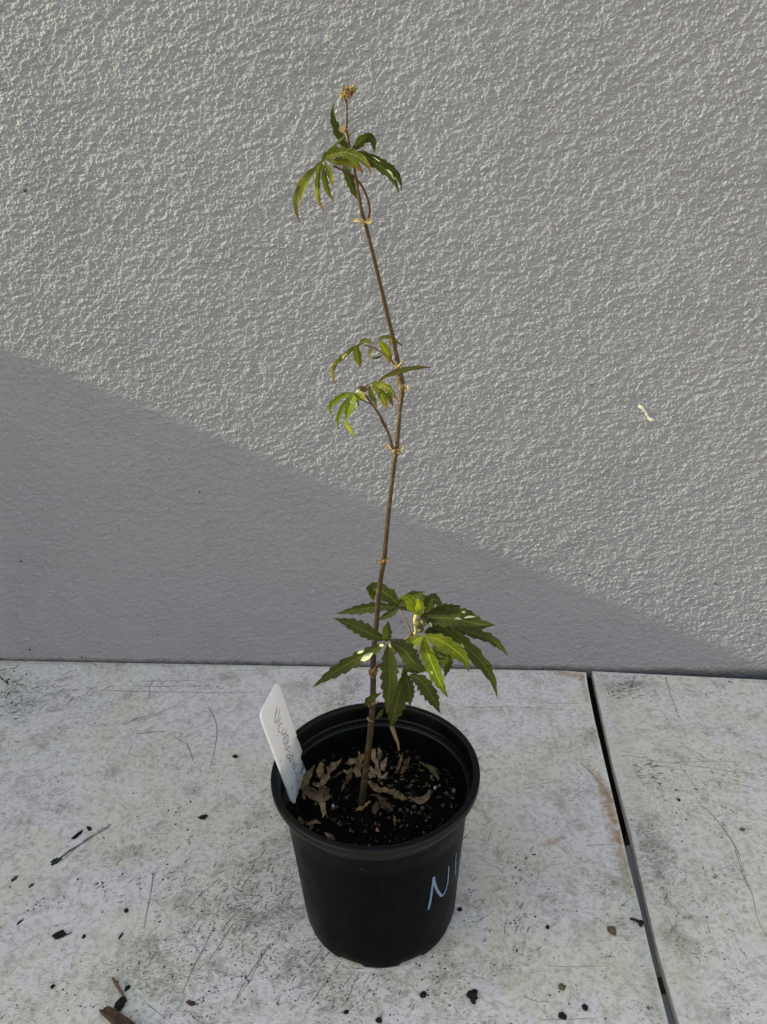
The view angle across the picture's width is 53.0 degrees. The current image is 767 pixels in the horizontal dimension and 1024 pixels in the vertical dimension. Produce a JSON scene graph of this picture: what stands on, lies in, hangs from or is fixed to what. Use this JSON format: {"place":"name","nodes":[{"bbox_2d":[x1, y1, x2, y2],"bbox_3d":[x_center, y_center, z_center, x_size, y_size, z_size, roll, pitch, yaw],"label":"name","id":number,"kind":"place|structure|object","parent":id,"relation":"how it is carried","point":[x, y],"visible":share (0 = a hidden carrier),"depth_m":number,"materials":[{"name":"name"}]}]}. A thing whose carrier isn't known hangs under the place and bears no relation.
{"place":"outdoors","nodes":[
{"label":"outdoors","id":0,"kind":"place"},
{"bbox_2d":[0,661,667,1023],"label":"bench board","id":1,"kind":"object","parent":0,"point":[88,736],"visible":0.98,"depth_m":0.59,"materials":[{"name":"grey concrete"}]},
{"bbox_2d":[52,930,71,938],"bbox_3d":[-0.228,0.299,0.545,0.014,0.003,0.008,-2,24,0],"label":"soil crumb","id":2,"kind":"object","parent":1,"relation":"on","point":[59,934],"visible":1,"depth_m":0.54,"materials":[{"name":"black soil"}]},
{"bbox_2d":[71,830,82,839],"bbox_3d":[-0.250,0.263,0.627,0.007,0.002,0.010,-2,24,0],"label":"soil crumb","id":3,"kind":"object","parent":1,"relation":"on","point":[75,836],"visible":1,"depth_m":0.63,"materials":[{"name":"black soil"}]},
{"bbox_2d":[99,1006,134,1023],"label":"bark strip","id":4,"kind":"object","parent":1,"relation":"on","point":[111,1015],"visible":1,"depth_m":0.49,"materials":[{"name":"brown wood"}]},
{"bbox_2d":[112,977,123,996],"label":"twig","id":5,"kind":"object","parent":1,"relation":"on","point":[117,986],"visible":1,"depth_m":0.51,"materials":[{"name":"brown wood"}]},
{"bbox_2d":[114,996,126,1011],"bbox_3d":[-0.170,0.318,0.497,0.008,0.004,0.011,-2,24,0],"label":"soil crumb","id":6,"kind":"object","parent":1,"relation":"on","point":[120,1002],"visible":1,"depth_m":0.50,"materials":[{"name":"black soil"}]},
{"bbox_2d":[186,1000,196,1005],"bbox_3d":[-0.124,0.317,0.497,0.008,0.002,0.004,-2,24,0],"label":"bark chip","id":7,"kind":"object","parent":1,"relation":"on","point":[190,1003],"visible":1,"depth_m":0.50,"materials":[{"name":"brown wood"}]},
{"bbox_2d":[198,814,207,819],"bbox_3d":[-0.150,0.254,0.641,0.008,0.002,0.005,-2,24,0],"label":"soil crumb","id":8,"kind":"object","parent":1,"relation":"on","point":[204,816],"visible":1,"depth_m":0.64,"materials":[{"name":"black soil"}]},
{"bbox_2d":[1,670,730,1019],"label":"soil specks","id":9,"kind":"object","parent":1,"relation":"on","point":[285,940],"visible":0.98,"depth_m":0.54,"materials":[{"name":"black soil"}]},
{"bbox_2d":[271,702,479,967],"bbox_3d":[-0.004,0.227,0.539,0.139,0.125,0.139,-2,24,0],"label":"plant pot","id":10,"kind":"object","parent":1,"relation":"on","point":[387,906],"visible":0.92,"depth_m":0.50,"materials":[{"name":"black plastic"}]},
{"bbox_2d":[291,743,462,845],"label":"potting soil","id":11,"kind":"structure","parent":10,"relation":"in","point":[307,810],"depth_m":0.52,"materials":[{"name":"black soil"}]},
{"bbox_2d":[260,684,305,803],"bbox_3d":[-0.066,0.166,0.529,0.020,0.094,0.039,3,24,11],"label":"plant tag","id":12,"kind":"object","parent":11,"relation":"in","point":[279,730],"visible":0.97,"depth_m":0.52,"materials":[{"name":"white plastic"}]},
{"bbox_2d":[306,819,320,829],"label":"dry leaf","id":13,"kind":"object","parent":11,"relation":"on","point":[314,821],"visible":0.97,"depth_m":0.51,"materials":[{"name":"brown plant"}]},
{"bbox_2d":[301,765,329,801],"bbox_3d":[-0.047,0.189,0.527,0.015,0.017,0.022,-18,29,-32],"label":"dry leaf","id":14,"kind":"object","parent":11,"relation":"on","point":[321,794],"visible":1,"depth_m":0.53,"materials":[{"name":"brown plant"}]},
{"bbox_2d":[319,801,325,817],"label":"dry leaf","id":15,"kind":"object","parent":11,"relation":"on","point":[323,807],"visible":1,"depth_m":0.52,"materials":[{"name":"beige plant"}]},
{"bbox_2d":[316,759,340,786],"bbox_3d":[-0.039,0.179,0.535,0.009,0.012,0.023,17,30,35],"label":"dry leaf","id":16,"kind":"object","parent":11,"relation":"on","point":[322,774],"visible":1,"depth_m":0.53,"materials":[{"name":"brown plant"}]},
{"bbox_2d":[324,832,335,839],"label":"dry leaf","id":17,"kind":"object","parent":11,"relation":"on","point":[330,836],"visible":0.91,"depth_m":0.49,"materials":[{"name":"brown plant"}]},
{"bbox_2d":[346,771,352,781],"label":"dry leaf","id":18,"kind":"object","parent":11,"relation":"on","point":[348,776],"visible":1,"depth_m":0.54,"materials":[{"name":"brown plant"}]},
{"bbox_2d":[343,751,363,776],"bbox_3d":[-0.021,0.177,0.542,0.016,0.018,0.008,-2,24,0],"label":"dry leaf","id":19,"kind":"object","parent":11,"relation":"on","point":[357,761],"visible":0.99,"depth_m":0.54,"materials":[{"name":"brown plant"}]},
{"bbox_2d":[355,801,370,810],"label":"dry leaf","id":20,"kind":"object","parent":11,"relation":"on","point":[362,807],"visible":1,"depth_m":0.52,"materials":[{"name":"brown plant"}]},
{"bbox_2d":[292,745,459,842],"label":"wood fibres","id":21,"kind":"object","parent":11,"relation":"on","point":[387,798],"visible":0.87,"depth_m":0.53,"materials":[{"name":"brown wood"}]},
{"bbox_2d":[368,748,387,778],"bbox_3d":[-0.004,0.178,0.543,0.015,0.015,0.016,-2,24,0],"label":"dry leaf","id":22,"kind":"object","parent":11,"relation":"on","point":[376,770],"visible":0.98,"depth_m":0.54,"materials":[{"name":"brown plant"}]},
{"bbox_2d":[369,794,393,814],"bbox_3d":[-0.001,0.196,0.519,0.017,0.010,0.012,-2,24,0],"label":"dry leaf","id":23,"kind":"object","parent":11,"relation":"on","point":[384,805],"visible":1,"depth_m":0.52,"materials":[{"name":"brown plant"}]},
{"bbox_2d":[367,780,407,800],"bbox_3d":[0.001,0.191,0.525,0.032,0.007,0.007,10,26,24],"label":"dry leaf","id":24,"kind":"object","parent":11,"relation":"on","point":[393,792],"visible":0.95,"depth_m":0.52,"materials":[{"name":"brown plant"}]},
{"bbox_2d":[333,762,454,825],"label":"fertiliser granules","id":25,"kind":"object","parent":11,"relation":"on","point":[414,807],"visible":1,"depth_m":0.52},
{"bbox_2d":[396,752,402,770],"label":"dry leaf","id":26,"kind":"object","parent":11,"relation":"on","point":[399,765],"visible":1,"depth_m":0.55,"materials":[{"name":"brown plant"}]},
{"bbox_2d":[292,85,508,805],"bbox_3d":[0.015,0.002,0.426,0.119,0.421,0.074,-2,24,0],"label":"maple sapling","id":27,"kind":"object","parent":11,"relation":"on","point":[451,625],"visible":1,"depth_m":0.43,"materials":[{"name":"green plant"}]},
{"bbox_2d":[400,756,409,773],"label":"dry leaf","id":28,"kind":"object","parent":11,"relation":"on","point":[404,767],"visible":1,"depth_m":0.55,"materials":[{"name":"brown plant"}]},
{"bbox_2d":[408,790,429,803],"bbox_3d":[0.024,0.193,0.519,0.015,0.008,0.006,-2,24,0],"label":"dry leaf","id":29,"kind":"object","parent":11,"relation":"on","point":[422,799],"visible":1,"depth_m":0.52,"materials":[{"name":"brown plant"}]},
{"bbox_2d":[419,761,439,780],"bbox_3d":[0.034,0.182,0.546,0.006,0.005,0.020,-21,30,-37],"label":"dry leaf","id":30,"kind":"object","parent":11,"relation":"on","point":[432,769],"visible":1,"depth_m":0.55,"materials":[{"name":"plant"}]},
{"bbox_2d":[375,1017,381,1022],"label":"soil crumb","id":31,"kind":"object","parent":1,"relation":"on","point":[378,1020],"visible":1,"depth_m":0.48,"materials":[{"name":"black soil"}]},
{"bbox_2d":[420,991,426,997],"bbox_3d":[0.026,0.312,0.498,0.005,0.002,0.005,-2,24,0],"label":"soil crumb","id":32,"kind":"object","parent":1,"relation":"on","point":[423,994],"visible":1,"depth_m":0.50,"materials":[{"name":"black soil"}]},
{"bbox_2d":[466,989,477,1003],"bbox_3d":[0.057,0.312,0.495,0.008,0.004,0.010,-2,24,0],"label":"soil crumb","id":33,"kind":"object","parent":1,"relation":"on","point":[471,995],"visible":1,"depth_m":0.49,"materials":[{"name":"black soil"}]},
{"bbox_2d":[558,983,565,990],"bbox_3d":[0.116,0.309,0.500,0.005,0.002,0.005,-2,24,0],"label":"bark chip","id":34,"kind":"object","parent":1,"relation":"on","point":[561,986],"visible":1,"depth_m":0.50,"materials":[{"name":"brown wood"}]},
{"bbox_2d":[558,1012,566,1019],"bbox_3d":[0.112,0.316,0.483,0.006,0.002,0.005,-2,24,0],"label":"soil crumb","id":35,"kind":"object","parent":1,"relation":"on","point":[562,1015],"visible":1,"depth_m":0.48,"materials":[{"name":"black soil"}]},
{"bbox_2d":[582,1004,587,1010],"bbox_3d":[0.128,0.314,0.488,0.004,0.002,0.005,-2,24,0],"label":"soil crumb","id":36,"kind":"object","parent":1,"relation":"on","point":[585,1007],"visible":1,"depth_m":0.49,"materials":[{"name":"black soil"}]},
{"bbox_2d":[607,926,616,935],"bbox_3d":[0.159,0.291,0.535,0.006,0.003,0.008,-2,24,0],"label":"bark chip","id":37,"kind":"object","parent":1,"relation":"on","point":[611,930],"visible":1,"depth_m":0.54,"materials":[{"name":"beige wood"}]},
{"bbox_2d":[630,918,643,926],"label":"twig","id":38,"kind":"object","parent":1,"relation":"on","point":[641,923],"visible":1,"depth_m":0.54,"materials":[{"name":"black wood"}]},
{"label":"ground","id":39,"kind":"structure","parent":0,"visible":0},
{"bbox_2d":[0,0,766,679],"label":"wall","id":40,"kind":"structure","parent":39,"relation":"on","point":[568,230],"depth_m":0.68,"materials":[{"name":"paint"}]},
{"bbox_2d":[587,678,674,1023],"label":"gap","id":41,"kind":"object","parent":39,"relation":"on","point":[631,863],"visible":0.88,"depth_m":0.62,"materials":[{"name":"black metal"},{"name":"grey metal"}]},
{"bbox_2d":[591,671,766,1023],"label":"bench board","id":42,"kind":"object","parent":39,"relation":"on","point":[713,968],"visible":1,"depth_m":0.62,"materials":[{"name":"grey concrete"}]}
]}

